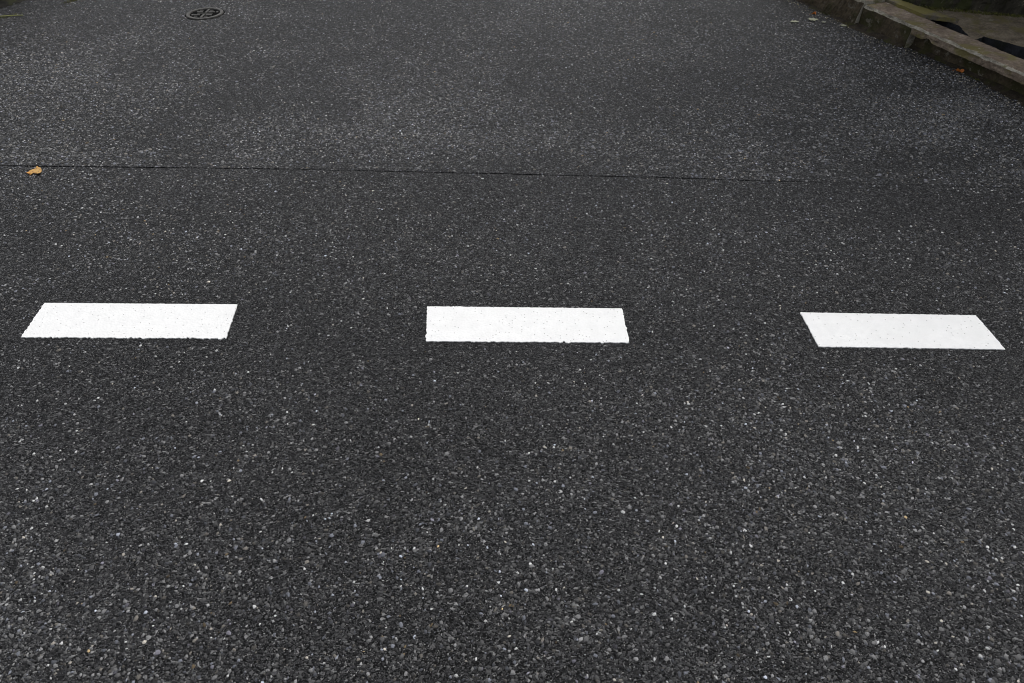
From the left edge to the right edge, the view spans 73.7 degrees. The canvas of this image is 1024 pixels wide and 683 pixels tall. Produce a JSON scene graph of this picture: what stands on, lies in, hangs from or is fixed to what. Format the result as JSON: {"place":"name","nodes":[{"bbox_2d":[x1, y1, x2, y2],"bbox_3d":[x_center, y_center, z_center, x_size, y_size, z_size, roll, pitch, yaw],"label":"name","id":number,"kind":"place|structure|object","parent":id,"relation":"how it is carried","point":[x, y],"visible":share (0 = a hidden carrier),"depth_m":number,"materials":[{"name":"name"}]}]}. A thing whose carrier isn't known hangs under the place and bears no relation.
{"place":"outdoors","nodes":[
{"label":"outdoors","id":0,"kind":"place"},
{"bbox_2d":[0,0,25,7],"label":"verge","id":1,"kind":"structure","parent":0,"point":[4,3],"depth_m":4.80,"materials":[{"name":"soil"}]},
{"bbox_2d":[0,166,1023,682],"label":"road","id":2,"kind":"structure","parent":0,"point":[412,356],"depth_m":1.94,"materials":[{"name":"black asphalt"}]},
{"bbox_2d":[26,166,41,174],"bbox_3d":[-2.127,-0.761,3.033,0.105,0.009,0.076,0,43,0],"label":"fallen leaf","id":3,"kind":"object","parent":2,"relation":"on","point":[37,169],"visible":1,"depth_m":3.03,"materials":[{"name":"orange plant"}]},
{"bbox_2d":[21,303,236,339],"bbox_3d":[-1.274,-0.069,2.290,0.685,0.004,0.187,0,43,0],"label":"road marking","id":4,"kind":"object","parent":2,"relation":"on","point":[127,320],"visible":1,"depth_m":2.29,"materials":[{"name":"white paint"}]},
{"bbox_2d":[425,306,628,343],"bbox_3d":[0.045,-0.057,2.277,0.673,0.004,0.188,0,43,0],"label":"road marking","id":5,"kind":"object","parent":2,"relation":"on","point":[519,324],"visible":1,"depth_m":2.27,"materials":[{"name":"white paint"}]},
{"bbox_2d":[800,312,1004,349],"bbox_3d":[1.279,-0.036,2.254,0.601,0.004,0.185,0,43,0],"label":"road marking","id":6,"kind":"object","parent":2,"relation":"on","point":[872,330],"visible":1,"depth_m":2.25,"materials":[{"name":"white paint"}]},
{"bbox_2d":[0,0,1023,187],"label":"side road","id":7,"kind":"structure","parent":0,"point":[562,169],"depth_m":3.71,"materials":[{"name":"grey asphalt"}]},
{"bbox_2d":[0,0,75,18],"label":"moss edge","id":8,"kind":"object","parent":7,"relation":"on","point":[22,13],"visible":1,"depth_m":4.64,"materials":[{"name":"green plant"}]},
{"bbox_2d":[185,7,224,19],"bbox_3d":[-2.085,-2.226,4.636,0.257,0.012,0.257,0,43,0],"label":"manhole cover","id":9,"kind":"object","parent":7,"relation":"on","point":[206,13],"visible":1,"depth_m":4.63,"materials":[{"name":"metal"}]},
{"bbox_2d":[0,0,1023,682],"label":"road aggregate","id":10,"kind":"object","parent":7,"relation":"on","point":[888,118],"visible":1,"depth_m":2.57,"materials":[{"name":"asphalt"}]},
{"bbox_2d":[802,0,884,23],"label":"kerb block","id":11,"kind":"structure","parent":7,"relation":"on","point":[850,10],"depth_m":4.50,"materials":[{"name":"concrete"}]},
{"bbox_2d":[796,0,902,47],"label":"silt","id":12,"kind":"object","parent":7,"relation":"on","point":[865,30],"visible":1,"depth_m":4.39,"materials":[{"name":"soil"}]},
{"bbox_2d":[859,2,934,47],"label":"kerb block","id":13,"kind":"structure","parent":7,"relation":"on","point":[893,22],"depth_m":4.24,"materials":[{"name":"concrete"}]},
{"bbox_2d":[784,0,1019,105],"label":"grit","id":14,"kind":"object","parent":7,"relation":"on","point":[915,57],"visible":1,"depth_m":3.94,"materials":[{"name":"gravel"}]},
{"bbox_2d":[820,11,1009,97],"bbox_3d":[2.249,-2.027,4.415,0.104,0.008,2.322,-14,45,-15],"label":"moss tuft","id":15,"kind":"object","parent":7,"relation":"on","point":[913,51],"visible":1,"depth_m":4.22,"materials":[{"name":"green plant"}]},
{"bbox_2d":[908,43,1023,105],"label":"silt","id":16,"kind":"object","parent":7,"relation":"on","point":[1003,90],"visible":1,"depth_m":3.77,"materials":[{"name":"brown soil"}]},
{"bbox_2d":[910,23,1023,94],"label":"kerb block","id":17,"kind":"structure","parent":7,"relation":"on","point":[991,63],"depth_m":3.82,"materials":[{"name":"concrete"}]},
{"bbox_2d":[927,8,1023,58],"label":"apron","id":18,"kind":"object","parent":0,"point":[1004,33],"visible":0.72,"depth_m":4.08,"materials":[{"name":"concrete"}]},
{"bbox_2d":[885,0,958,22],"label":"mossy verge","id":19,"kind":"structure","parent":18,"relation":"on","point":[925,13],"depth_m":4.22,"materials":[{"name":"green plant"}]},
{"bbox_2d":[902,0,1023,15],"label":"wall","id":20,"kind":"structure","parent":18,"relation":"on","point":[1016,7],"depth_m":4.29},
{"bbox_2d":[919,5,1023,17],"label":"moss tuft","id":21,"kind":"object","parent":18,"relation":"on","point":[985,12],"visible":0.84,"depth_m":4.29,"materials":[{"name":"green plant"}]}
]}

